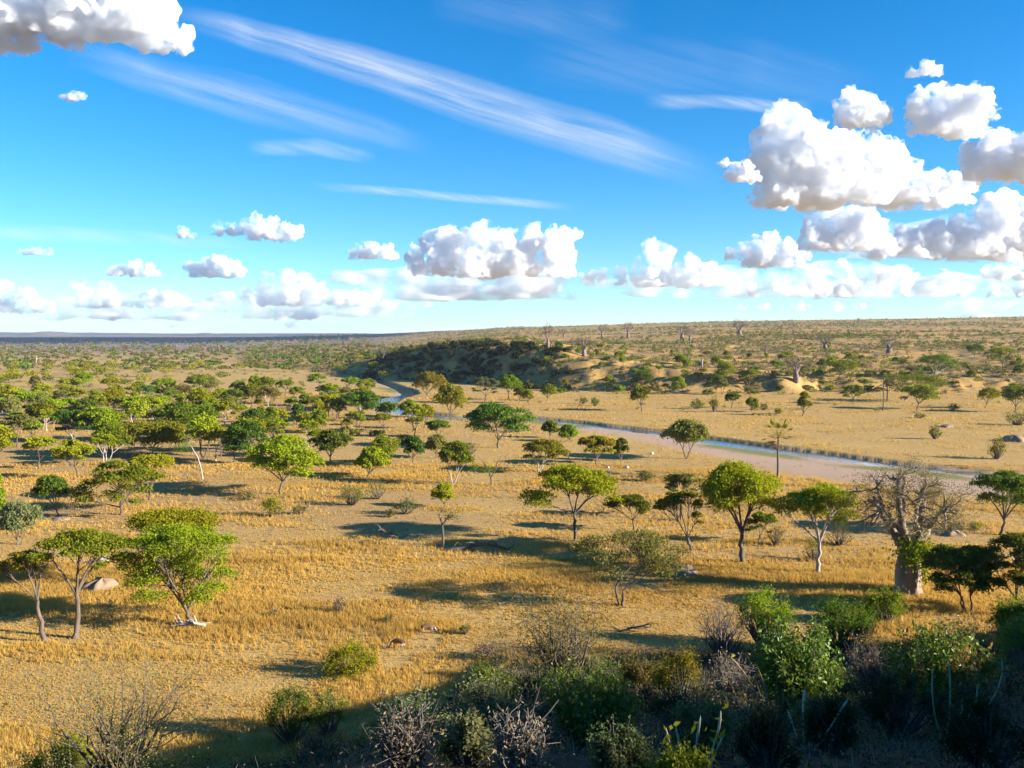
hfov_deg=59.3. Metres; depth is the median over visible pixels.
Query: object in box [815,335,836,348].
baobab
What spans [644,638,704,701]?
shrub
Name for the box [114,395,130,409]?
acacia tree
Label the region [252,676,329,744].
shrub
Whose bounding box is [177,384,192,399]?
acacia tree
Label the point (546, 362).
shrub
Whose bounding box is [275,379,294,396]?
acacia tree
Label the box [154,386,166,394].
acacia tree
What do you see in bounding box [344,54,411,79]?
cloud
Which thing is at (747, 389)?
shrub
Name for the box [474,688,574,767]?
shrub
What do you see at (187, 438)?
acacia tree
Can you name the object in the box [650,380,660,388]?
shrub
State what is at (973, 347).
leafy tree
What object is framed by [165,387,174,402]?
acacia tree
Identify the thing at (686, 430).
leafy tree
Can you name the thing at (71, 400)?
acacia tree
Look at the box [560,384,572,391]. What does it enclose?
shrub
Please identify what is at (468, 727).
shrub
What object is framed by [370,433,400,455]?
leafy tree
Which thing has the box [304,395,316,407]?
acacia tree
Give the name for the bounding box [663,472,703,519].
acacia tree
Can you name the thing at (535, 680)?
shrub
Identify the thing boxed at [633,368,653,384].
leafy tree
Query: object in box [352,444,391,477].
leafy tree
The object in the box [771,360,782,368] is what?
acacia tree
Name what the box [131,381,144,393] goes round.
acacia tree
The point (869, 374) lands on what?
shrub
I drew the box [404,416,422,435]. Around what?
acacia tree
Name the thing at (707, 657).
shrub
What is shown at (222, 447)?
acacia tree
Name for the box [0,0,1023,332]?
sky
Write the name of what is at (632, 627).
fallen log
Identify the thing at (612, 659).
shrub
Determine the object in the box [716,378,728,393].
acacia tree
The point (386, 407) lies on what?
leafy tree
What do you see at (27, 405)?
acacia tree
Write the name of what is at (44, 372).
distant grove
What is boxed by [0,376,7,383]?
acacia tree
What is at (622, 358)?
acacia tree
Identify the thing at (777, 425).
fan palm
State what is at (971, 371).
acacia tree
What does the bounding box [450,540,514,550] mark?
fallen log
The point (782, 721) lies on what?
shrub
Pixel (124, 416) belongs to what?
acacia tree
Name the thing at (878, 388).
shrub
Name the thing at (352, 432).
shrub
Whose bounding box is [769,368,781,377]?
shrub
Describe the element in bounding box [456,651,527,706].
shrub
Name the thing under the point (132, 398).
acacia tree
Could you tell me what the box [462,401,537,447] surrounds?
acacia tree
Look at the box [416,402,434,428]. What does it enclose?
acacia tree
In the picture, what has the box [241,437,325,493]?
acacia tree
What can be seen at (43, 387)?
acacia tree
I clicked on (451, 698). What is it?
shrub
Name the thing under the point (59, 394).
acacia tree
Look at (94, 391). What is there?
acacia tree
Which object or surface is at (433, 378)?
leafy tree
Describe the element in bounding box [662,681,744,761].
shrub
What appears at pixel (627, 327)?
baobab
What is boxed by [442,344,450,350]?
shrub
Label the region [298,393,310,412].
acacia tree
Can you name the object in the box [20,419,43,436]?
acacia tree
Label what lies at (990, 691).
shrub
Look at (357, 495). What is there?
shrub
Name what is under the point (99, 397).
acacia tree
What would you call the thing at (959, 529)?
shrub
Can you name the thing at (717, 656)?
shrub
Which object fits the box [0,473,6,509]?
leafy tree
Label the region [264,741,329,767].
shrub
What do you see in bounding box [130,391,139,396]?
acacia tree
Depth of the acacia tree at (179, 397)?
299.74 m
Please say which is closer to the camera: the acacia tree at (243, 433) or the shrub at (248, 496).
the shrub at (248, 496)
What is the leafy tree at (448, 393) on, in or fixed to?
on the ground at (800, 467)
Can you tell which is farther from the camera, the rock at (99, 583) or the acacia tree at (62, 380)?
the acacia tree at (62, 380)
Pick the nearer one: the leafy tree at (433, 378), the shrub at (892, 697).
the shrub at (892, 697)
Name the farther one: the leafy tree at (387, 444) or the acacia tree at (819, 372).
the acacia tree at (819, 372)
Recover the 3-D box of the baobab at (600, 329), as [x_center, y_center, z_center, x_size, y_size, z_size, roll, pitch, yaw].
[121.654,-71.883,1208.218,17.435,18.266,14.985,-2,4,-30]
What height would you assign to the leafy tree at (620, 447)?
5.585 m
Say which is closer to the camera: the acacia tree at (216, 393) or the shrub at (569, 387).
the acacia tree at (216, 393)
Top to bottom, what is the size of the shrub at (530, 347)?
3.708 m
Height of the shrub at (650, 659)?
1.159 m
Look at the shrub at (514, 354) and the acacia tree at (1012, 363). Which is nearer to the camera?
the acacia tree at (1012, 363)
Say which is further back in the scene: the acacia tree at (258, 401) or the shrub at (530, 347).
the shrub at (530, 347)
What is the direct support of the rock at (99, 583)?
on the ground at (800, 467)
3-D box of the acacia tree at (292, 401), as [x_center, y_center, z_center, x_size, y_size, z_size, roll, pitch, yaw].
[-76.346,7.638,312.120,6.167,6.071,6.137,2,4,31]
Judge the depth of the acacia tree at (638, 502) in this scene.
127.01 m
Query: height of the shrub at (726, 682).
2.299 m
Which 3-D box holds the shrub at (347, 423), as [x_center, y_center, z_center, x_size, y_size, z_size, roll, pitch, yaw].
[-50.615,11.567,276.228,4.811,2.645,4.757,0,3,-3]
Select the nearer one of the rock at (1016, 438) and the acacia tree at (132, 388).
the rock at (1016, 438)
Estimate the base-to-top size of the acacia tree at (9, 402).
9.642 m
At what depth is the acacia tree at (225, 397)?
309.83 m
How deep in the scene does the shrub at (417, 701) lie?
22.78 m
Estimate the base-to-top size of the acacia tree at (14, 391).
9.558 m
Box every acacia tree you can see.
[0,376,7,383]
[0,384,15,392]
[0,395,22,417]
[0,414,35,447]
[0,425,19,441]
[0,549,52,642]
[2,387,27,411]
[2,388,20,411]
[6,411,23,417]
[15,391,36,408]
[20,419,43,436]
[20,436,58,468]
[22,403,32,411]
[25,402,58,429]
[25,406,38,418]
[25,526,136,638]
[28,375,41,383]
[28,394,47,403]
[29,383,44,391]
[34,408,54,430]
[36,383,53,391]
[38,392,52,401]
[44,398,62,424]
[48,409,96,438]
[49,399,70,422]
[51,439,95,477]
[52,390,67,398]
[54,384,68,388]
[56,378,68,383]
[59,386,70,393]
[63,397,79,410]
[66,386,88,398]
[66,458,172,514]
[69,378,87,386]
[74,371,94,390]
[74,397,98,411]
[75,405,120,424]
[86,389,102,395]
[88,394,106,406]
[90,415,115,454]
[90,432,116,461]
[93,423,132,460]
[94,419,125,456]
[99,386,120,408]
[100,376,120,386]
[111,384,125,409]
[111,410,129,423]
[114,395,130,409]
[114,418,188,454]
[117,404,136,421]
[120,395,145,421]
[121,398,149,420]
[124,386,140,394]
[124,505,221,587]
[127,453,174,499]
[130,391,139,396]
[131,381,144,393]
[136,385,155,395]
[141,395,165,421]
[142,401,221,439]
[151,378,175,394]
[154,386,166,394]
[154,394,169,404]
[161,389,178,398]
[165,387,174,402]
[173,393,190,402]
[175,433,189,448]
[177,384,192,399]
[183,389,214,403]
[184,374,210,387]
[185,413,220,458]
[188,387,207,391]
[189,400,204,404]
[200,425,226,460]
[201,377,221,391]
[201,398,221,403]
[208,426,227,456]
[211,389,225,398]
[211,400,240,426]
[220,431,239,462]
[221,388,243,409]
[221,394,235,413]
[223,419,273,462]
[228,380,245,388]
[231,417,273,445]
[233,406,249,412]
[234,388,250,410]
[238,408,265,418]
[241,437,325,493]
[242,383,261,408]
[248,375,259,397]
[254,386,279,406]
[254,398,263,405]
[255,376,279,386]
[257,406,264,411]
[262,417,289,438]
[264,406,278,418]
[264,408,290,418]
[265,424,284,436]
[266,387,281,403]
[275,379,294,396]
[275,434,303,440]
[282,398,298,411]
[289,386,304,398]
[291,403,305,429]
[292,412,329,424]
[293,420,320,445]
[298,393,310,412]
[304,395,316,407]
[306,373,325,392]
[307,428,321,449]
[308,429,353,462]
[310,408,328,429]
[312,394,341,416]
[312,401,329,412]
[319,383,340,405]
[327,391,340,415]
[329,389,380,411]
[330,400,348,418]
[338,386,351,393]
[341,376,358,391]
[343,411,366,427]
[348,387,372,410]
[355,379,372,388]
[367,378,375,389]
[372,413,391,428]
[400,401,427,430]
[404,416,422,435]
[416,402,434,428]
[425,419,450,432]
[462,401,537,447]
[471,376,500,401]
[517,461,624,540]
[521,438,570,471]
[562,379,568,385]
[568,526,691,605]
[577,435,616,463]
[597,361,605,370]
[602,494,651,529]
[604,375,614,386]
[613,350,625,359]
[618,356,625,365]
[650,489,703,550]
[661,383,669,390]
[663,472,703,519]
[673,354,685,363]
[676,355,684,365]
[680,369,689,381]
[681,358,691,369]
[702,351,712,356]
[705,374,726,392]
[710,356,721,365]
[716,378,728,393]
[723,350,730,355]
[724,392,741,407]
[737,368,761,385]
[743,511,778,541]
[769,481,862,572]
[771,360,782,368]
[777,354,788,361]
[785,352,793,358]
[814,369,824,375]
[816,362,824,367]
[818,380,828,390]
[826,356,836,369]
[827,358,860,380]
[839,384,863,403]
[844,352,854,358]
[857,378,872,390]
[858,354,866,362]
[882,372,953,400]
[884,378,892,391]
[891,357,899,364]
[898,384,941,408]
[899,359,909,368]
[916,353,962,374]
[966,369,976,376]
[967,469,1023,534]
[986,346,1016,368]
[1009,360,1021,373]
[1012,367,1023,376]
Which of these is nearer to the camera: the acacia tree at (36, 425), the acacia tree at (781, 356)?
the acacia tree at (36, 425)
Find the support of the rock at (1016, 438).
on the ground at (800, 467)
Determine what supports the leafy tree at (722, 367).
on the ground at (800, 467)
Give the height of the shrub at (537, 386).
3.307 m
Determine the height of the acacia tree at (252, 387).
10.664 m
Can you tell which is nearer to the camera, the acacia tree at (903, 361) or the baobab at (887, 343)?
the acacia tree at (903, 361)
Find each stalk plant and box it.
[645,704,732,760]
[722,654,772,711]
[787,684,855,750]
[931,656,1003,738]
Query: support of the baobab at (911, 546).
on the ground at (800, 467)
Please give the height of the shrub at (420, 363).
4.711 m
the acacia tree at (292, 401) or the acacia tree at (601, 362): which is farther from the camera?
the acacia tree at (601, 362)
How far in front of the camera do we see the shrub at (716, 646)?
73.38 m
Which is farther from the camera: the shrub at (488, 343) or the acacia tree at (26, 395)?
the shrub at (488, 343)
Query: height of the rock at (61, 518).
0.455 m
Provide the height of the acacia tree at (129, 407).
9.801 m
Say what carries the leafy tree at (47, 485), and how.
on the ground at (800, 467)
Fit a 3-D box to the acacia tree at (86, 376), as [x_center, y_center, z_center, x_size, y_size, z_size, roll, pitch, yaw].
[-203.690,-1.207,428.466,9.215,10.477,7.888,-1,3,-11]
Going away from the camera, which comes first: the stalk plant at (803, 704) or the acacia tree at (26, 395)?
the stalk plant at (803, 704)
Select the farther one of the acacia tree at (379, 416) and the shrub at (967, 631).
the acacia tree at (379, 416)
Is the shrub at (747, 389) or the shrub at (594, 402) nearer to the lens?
the shrub at (594, 402)
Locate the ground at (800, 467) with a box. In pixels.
[0,317,1023,767]
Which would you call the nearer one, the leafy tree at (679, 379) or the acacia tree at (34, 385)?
the acacia tree at (34, 385)
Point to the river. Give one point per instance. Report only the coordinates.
(404, 392)
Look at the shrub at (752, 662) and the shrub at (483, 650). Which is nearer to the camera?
the shrub at (752, 662)
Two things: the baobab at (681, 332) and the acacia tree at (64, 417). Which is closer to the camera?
the acacia tree at (64, 417)
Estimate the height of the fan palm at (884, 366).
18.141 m
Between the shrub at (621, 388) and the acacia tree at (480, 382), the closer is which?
the acacia tree at (480, 382)
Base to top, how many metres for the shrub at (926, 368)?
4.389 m
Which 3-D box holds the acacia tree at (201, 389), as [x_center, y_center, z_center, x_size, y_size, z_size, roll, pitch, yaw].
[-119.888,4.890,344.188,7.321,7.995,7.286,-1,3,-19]
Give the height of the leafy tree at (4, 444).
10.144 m
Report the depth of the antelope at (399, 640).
79.64 m
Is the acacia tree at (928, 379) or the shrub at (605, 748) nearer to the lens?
the shrub at (605, 748)
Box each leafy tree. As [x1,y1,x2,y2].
[0,424,13,450]
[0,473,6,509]
[0,500,43,544]
[30,474,71,516]
[114,520,241,625]
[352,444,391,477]
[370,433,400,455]
[376,400,398,413]
[399,399,414,418]
[402,435,424,462]
[411,370,448,396]
[424,433,447,457]
[430,482,454,506]
[431,383,468,418]
[436,439,475,484]
[496,374,523,399]
[513,386,525,402]
[520,389,534,404]
[539,383,557,400]
[541,419,559,437]
[558,424,578,441]
[613,437,629,460]
[629,384,651,410]
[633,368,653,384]
[657,417,711,458]
[670,375,686,393]
[695,459,783,562]
[713,361,735,376]
[745,396,759,411]
[797,391,812,415]
[919,543,1013,611]
[965,344,985,356]
[976,385,1002,407]
[981,532,1023,613]
[1000,384,1023,411]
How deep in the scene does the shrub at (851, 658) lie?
63.55 m
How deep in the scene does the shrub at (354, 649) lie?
73.47 m
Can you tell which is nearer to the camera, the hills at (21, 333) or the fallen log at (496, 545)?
the fallen log at (496, 545)
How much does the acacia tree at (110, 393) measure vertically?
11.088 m
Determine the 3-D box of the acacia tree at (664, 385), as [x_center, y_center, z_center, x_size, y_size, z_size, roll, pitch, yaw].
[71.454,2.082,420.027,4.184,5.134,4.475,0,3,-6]
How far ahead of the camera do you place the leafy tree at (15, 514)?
118.07 m
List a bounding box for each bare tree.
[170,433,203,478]
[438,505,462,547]
[470,453,509,484]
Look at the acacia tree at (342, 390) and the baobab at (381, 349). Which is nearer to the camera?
the acacia tree at (342, 390)
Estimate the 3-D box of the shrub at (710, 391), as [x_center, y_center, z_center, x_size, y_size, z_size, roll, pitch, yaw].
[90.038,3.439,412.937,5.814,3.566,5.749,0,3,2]
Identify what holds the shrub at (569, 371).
on the ground at (800, 467)
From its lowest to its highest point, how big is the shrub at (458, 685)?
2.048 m
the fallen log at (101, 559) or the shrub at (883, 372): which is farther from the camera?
the shrub at (883, 372)
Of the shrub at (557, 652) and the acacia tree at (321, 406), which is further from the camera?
the acacia tree at (321, 406)
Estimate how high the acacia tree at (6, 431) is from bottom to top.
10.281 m
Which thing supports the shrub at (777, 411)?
on the ground at (800, 467)
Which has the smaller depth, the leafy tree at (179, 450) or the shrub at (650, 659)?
the shrub at (650, 659)
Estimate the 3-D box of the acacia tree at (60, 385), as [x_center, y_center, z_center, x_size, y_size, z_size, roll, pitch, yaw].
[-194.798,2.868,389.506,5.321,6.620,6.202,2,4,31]
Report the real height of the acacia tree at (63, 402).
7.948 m
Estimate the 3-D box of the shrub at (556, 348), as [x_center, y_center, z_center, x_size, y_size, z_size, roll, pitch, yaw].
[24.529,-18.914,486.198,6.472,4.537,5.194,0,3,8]
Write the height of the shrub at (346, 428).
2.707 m
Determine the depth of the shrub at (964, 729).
12.72 m
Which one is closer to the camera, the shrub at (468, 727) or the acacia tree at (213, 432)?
the shrub at (468, 727)
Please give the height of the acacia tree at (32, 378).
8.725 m
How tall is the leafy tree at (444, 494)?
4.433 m
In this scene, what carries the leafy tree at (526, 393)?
on the ground at (800, 467)
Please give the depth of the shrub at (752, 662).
44.62 m
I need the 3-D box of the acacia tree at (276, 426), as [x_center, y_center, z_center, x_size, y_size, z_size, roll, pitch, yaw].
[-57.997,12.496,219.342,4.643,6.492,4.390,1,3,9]
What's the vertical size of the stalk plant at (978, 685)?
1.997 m
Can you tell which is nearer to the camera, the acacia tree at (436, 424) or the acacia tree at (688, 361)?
the acacia tree at (436, 424)
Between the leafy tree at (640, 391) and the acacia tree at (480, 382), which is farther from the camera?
the acacia tree at (480, 382)
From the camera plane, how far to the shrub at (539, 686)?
21.39 m
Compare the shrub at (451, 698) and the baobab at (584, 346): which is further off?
the baobab at (584, 346)
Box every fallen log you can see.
[80,555,114,563]
[171,615,210,628]
[365,522,407,537]
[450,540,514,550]
[573,506,614,513]
[611,617,655,631]
[652,513,679,520]
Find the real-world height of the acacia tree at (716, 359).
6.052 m
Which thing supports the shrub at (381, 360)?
on the ground at (800, 467)
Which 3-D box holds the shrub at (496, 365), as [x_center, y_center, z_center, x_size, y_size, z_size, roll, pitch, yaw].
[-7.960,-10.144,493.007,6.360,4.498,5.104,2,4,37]
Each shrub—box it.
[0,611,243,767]
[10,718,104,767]
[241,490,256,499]
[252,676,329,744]
[261,491,283,515]
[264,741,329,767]
[270,608,278,615]
[286,720,355,766]
[291,502,307,513]
[304,678,353,737]
[316,630,384,684]
[332,596,347,612]
[336,481,365,504]
[337,425,348,431]
[339,418,353,424]
[348,428,361,435]
[360,687,443,767]
[362,474,387,499]
[364,371,376,377]
[364,676,453,748]
[366,428,378,435]
[372,430,386,435]
[379,356,386,363]
[382,612,393,623]
[385,507,395,516]
[391,493,417,513]
[397,432,409,445]
[416,360,424,366]
[422,344,431,352]
[425,348,435,356]
[430,706,494,767]
[433,357,442,361]
[433,364,443,370]
[433,654,548,732]
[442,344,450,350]
[445,688,462,705]
[447,340,459,345]
[448,676,474,693]
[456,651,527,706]
[457,622,471,634]
[468,441,478,454]
[469,639,496,660]
[473,547,635,687]
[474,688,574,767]
[477,372,488,377]
[481,346,489,350]
[485,651,510,666]
[486,341,494,346]
[486,359,494,365]
[486,683,575,746]
[493,362,501,368]
[503,344,512,351]
[503,655,537,669]
[503,664,537,694]
[509,364,518,371]
[510,340,517,347]
[510,350,520,357]
[511,658,566,712]
[512,661,579,715]
[519,378,529,387]
[528,345,537,349]
[531,355,540,362]
[531,384,540,388]
[536,653,645,747]
[538,359,549,366]
[546,351,556,355]
[552,345,562,352]
[557,388,566,392]
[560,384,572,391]
[563,368,574,374]
[573,346,581,352]
[579,396,590,403]
[580,656,622,678]
[583,712,661,767]
[591,397,599,405]
[601,654,619,667]
[615,652,661,690]
[617,385,625,391]
[625,677,664,708]
[635,469,656,480]
[639,655,659,663]
[640,669,698,728]
[640,674,732,717]
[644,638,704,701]
[645,727,720,767]
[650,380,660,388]
[657,649,676,661]
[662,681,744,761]
[679,569,767,655]
[690,398,704,408]
[695,650,719,667]
[696,655,718,676]
[701,388,713,394]
[704,643,760,700]
[709,395,720,411]
[710,648,736,661]
[727,647,748,659]
[729,656,757,676]
[731,577,801,644]
[731,695,806,767]
[739,695,800,732]
[744,385,755,392]
[747,612,856,709]
[758,677,816,730]
[759,519,787,544]
[760,403,768,409]
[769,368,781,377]
[774,384,783,389]
[774,408,784,413]
[776,672,851,738]
[790,580,884,654]
[790,680,870,753]
[801,536,823,559]
[816,649,869,695]
[824,384,835,389]
[824,524,853,545]
[831,651,852,667]
[832,647,859,663]
[843,621,897,688]
[852,658,963,738]
[855,581,911,624]
[863,385,873,389]
[865,371,874,376]
[873,386,884,391]
[877,611,1005,705]
[878,646,901,662]
[879,369,891,374]
[914,412,926,417]
[920,681,984,724]
[922,364,934,370]
[927,608,996,647]
[928,424,943,438]
[928,684,1023,767]
[940,519,971,531]
[943,676,1018,718]
[946,403,960,409]
[950,380,959,384]
[966,519,982,529]
[985,436,1007,458]
[986,586,1023,640]
[993,610,1023,665]
[1002,405,1023,425]
[1003,354,1012,359]
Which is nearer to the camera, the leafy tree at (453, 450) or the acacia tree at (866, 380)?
the leafy tree at (453, 450)
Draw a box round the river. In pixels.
[374,379,992,475]
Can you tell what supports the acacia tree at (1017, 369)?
on the ground at (800, 467)
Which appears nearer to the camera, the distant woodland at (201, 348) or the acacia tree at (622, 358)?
the acacia tree at (622, 358)
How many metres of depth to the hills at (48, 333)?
9746.06 m
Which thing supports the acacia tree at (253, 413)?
on the ground at (800, 467)
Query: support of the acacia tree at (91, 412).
on the ground at (800, 467)
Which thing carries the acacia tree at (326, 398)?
on the ground at (800, 467)
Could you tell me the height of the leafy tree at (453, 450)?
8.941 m
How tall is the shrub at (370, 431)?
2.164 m
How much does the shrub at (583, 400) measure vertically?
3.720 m
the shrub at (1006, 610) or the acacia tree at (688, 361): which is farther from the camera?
the acacia tree at (688, 361)
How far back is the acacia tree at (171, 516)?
96.99 m
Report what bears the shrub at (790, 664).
on the ground at (800, 467)
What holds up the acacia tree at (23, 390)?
on the ground at (800, 467)
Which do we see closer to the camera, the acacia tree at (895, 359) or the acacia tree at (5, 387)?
the acacia tree at (5, 387)
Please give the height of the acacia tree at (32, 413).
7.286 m
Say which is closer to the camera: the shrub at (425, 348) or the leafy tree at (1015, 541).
the leafy tree at (1015, 541)
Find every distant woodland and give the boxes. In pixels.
[0,333,367,352]
[0,338,451,369]
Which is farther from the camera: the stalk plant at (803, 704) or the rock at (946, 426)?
the rock at (946, 426)
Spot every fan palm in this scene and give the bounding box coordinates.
[761,418,796,477]
[874,362,899,410]
[879,373,894,400]
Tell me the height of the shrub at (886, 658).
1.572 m
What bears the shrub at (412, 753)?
on the ground at (800, 467)
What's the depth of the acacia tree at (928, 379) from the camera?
369.14 m
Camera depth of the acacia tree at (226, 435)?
191.86 m
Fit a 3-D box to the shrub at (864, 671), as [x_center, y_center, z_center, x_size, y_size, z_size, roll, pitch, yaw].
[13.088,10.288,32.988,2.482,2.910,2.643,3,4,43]
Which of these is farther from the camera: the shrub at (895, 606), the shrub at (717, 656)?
the shrub at (895, 606)
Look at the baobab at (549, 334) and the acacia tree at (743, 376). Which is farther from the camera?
the baobab at (549, 334)
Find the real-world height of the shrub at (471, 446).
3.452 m
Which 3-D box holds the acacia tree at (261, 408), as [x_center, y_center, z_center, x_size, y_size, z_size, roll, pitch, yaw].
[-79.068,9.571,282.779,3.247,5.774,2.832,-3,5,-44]
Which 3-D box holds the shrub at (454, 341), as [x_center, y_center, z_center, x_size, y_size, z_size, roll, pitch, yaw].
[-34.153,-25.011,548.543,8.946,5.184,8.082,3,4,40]
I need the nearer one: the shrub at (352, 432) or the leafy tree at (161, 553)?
the leafy tree at (161, 553)
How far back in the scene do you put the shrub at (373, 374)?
568.63 m
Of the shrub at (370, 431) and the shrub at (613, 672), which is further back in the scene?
the shrub at (370, 431)
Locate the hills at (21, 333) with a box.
[0,332,371,334]
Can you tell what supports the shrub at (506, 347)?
on the ground at (800, 467)
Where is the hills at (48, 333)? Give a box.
[15,331,79,335]
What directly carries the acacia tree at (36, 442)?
on the ground at (800, 467)
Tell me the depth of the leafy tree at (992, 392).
334.06 m
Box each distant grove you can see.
[0,355,380,384]
[0,360,388,384]
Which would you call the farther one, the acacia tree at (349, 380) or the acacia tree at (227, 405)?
the acacia tree at (349, 380)
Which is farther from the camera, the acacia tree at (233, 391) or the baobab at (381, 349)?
the baobab at (381, 349)
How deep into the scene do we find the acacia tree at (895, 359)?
513.75 m
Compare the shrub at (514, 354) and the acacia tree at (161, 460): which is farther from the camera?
the shrub at (514, 354)
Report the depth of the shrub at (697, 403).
330.72 m
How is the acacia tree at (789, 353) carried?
on the ground at (800, 467)
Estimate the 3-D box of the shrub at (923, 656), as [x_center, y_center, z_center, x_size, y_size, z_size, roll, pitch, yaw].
[13.520,8.854,28.589,3.662,3.006,3.704,0,3,0]
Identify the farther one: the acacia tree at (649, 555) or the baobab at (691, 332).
the baobab at (691, 332)
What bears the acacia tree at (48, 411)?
on the ground at (800, 467)
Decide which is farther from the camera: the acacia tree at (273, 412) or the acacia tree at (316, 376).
the acacia tree at (316, 376)
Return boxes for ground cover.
[0,626,1023,767]
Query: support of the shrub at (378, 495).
on the ground at (800, 467)
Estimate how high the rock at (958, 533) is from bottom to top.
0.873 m
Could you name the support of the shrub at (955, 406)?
on the ground at (800, 467)
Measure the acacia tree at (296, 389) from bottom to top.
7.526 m
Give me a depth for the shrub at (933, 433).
237.83 m
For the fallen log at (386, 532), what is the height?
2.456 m
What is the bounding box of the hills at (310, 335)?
[278,334,344,335]
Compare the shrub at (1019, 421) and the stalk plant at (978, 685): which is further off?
the shrub at (1019, 421)
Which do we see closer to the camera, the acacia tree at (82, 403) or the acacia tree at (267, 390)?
the acacia tree at (82, 403)
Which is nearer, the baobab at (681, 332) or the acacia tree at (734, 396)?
the acacia tree at (734, 396)
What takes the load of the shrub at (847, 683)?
on the ground at (800, 467)
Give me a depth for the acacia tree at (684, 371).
434.76 m
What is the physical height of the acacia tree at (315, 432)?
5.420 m
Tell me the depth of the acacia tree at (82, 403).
274.08 m
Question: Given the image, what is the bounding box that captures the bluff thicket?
[361,340,563,390]
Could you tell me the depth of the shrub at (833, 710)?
13.45 m
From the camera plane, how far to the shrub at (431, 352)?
544.75 m
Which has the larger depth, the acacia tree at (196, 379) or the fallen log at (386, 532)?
the acacia tree at (196, 379)
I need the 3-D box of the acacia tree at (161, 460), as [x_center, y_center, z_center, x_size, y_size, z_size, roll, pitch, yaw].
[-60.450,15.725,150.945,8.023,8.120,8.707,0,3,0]
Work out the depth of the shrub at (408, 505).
138.96 m
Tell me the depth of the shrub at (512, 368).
481.66 m
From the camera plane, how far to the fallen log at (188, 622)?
85.35 m
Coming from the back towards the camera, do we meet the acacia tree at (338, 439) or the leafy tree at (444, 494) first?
the acacia tree at (338, 439)
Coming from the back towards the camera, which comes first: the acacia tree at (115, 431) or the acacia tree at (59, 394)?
the acacia tree at (59, 394)
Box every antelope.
[388,638,404,650]
[421,623,436,634]
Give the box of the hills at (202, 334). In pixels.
[174,333,223,335]
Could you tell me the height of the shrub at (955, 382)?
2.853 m
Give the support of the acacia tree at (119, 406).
on the ground at (800, 467)
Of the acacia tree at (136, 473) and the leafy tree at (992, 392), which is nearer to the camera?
the acacia tree at (136, 473)
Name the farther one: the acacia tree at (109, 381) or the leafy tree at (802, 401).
the acacia tree at (109, 381)
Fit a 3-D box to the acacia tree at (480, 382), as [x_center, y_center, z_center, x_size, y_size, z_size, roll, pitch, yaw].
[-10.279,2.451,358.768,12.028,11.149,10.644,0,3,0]
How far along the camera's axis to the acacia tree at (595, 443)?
190.65 m
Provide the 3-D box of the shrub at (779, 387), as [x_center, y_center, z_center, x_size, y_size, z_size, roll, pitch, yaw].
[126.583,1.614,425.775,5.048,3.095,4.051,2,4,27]
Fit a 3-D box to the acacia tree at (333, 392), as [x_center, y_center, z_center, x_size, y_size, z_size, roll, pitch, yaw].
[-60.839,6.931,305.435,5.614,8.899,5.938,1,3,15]
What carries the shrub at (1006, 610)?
on the ground at (800, 467)
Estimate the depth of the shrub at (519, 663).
56.82 m
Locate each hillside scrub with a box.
[5,316,1023,430]
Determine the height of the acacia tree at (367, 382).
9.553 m
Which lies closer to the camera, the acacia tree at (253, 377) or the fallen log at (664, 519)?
the fallen log at (664, 519)
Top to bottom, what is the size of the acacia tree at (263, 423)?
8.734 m
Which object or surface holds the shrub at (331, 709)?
on the ground at (800, 467)
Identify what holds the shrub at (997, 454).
on the ground at (800, 467)
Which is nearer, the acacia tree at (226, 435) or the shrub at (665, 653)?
the shrub at (665, 653)
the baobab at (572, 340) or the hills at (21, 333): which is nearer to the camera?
the baobab at (572, 340)
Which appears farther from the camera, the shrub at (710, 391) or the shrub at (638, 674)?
the shrub at (710, 391)
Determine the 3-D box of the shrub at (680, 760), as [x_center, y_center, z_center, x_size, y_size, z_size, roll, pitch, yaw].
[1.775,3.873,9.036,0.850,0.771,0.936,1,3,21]
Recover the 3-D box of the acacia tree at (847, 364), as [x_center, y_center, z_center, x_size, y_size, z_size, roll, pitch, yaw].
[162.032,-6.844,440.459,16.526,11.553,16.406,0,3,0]
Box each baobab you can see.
[373,346,391,357]
[542,323,555,347]
[569,337,576,348]
[573,335,594,356]
[596,325,608,336]
[621,321,634,337]
[673,325,690,338]
[685,329,696,340]
[728,319,748,335]
[760,342,771,353]
[782,355,810,382]
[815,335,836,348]
[834,450,996,596]
[877,337,904,352]

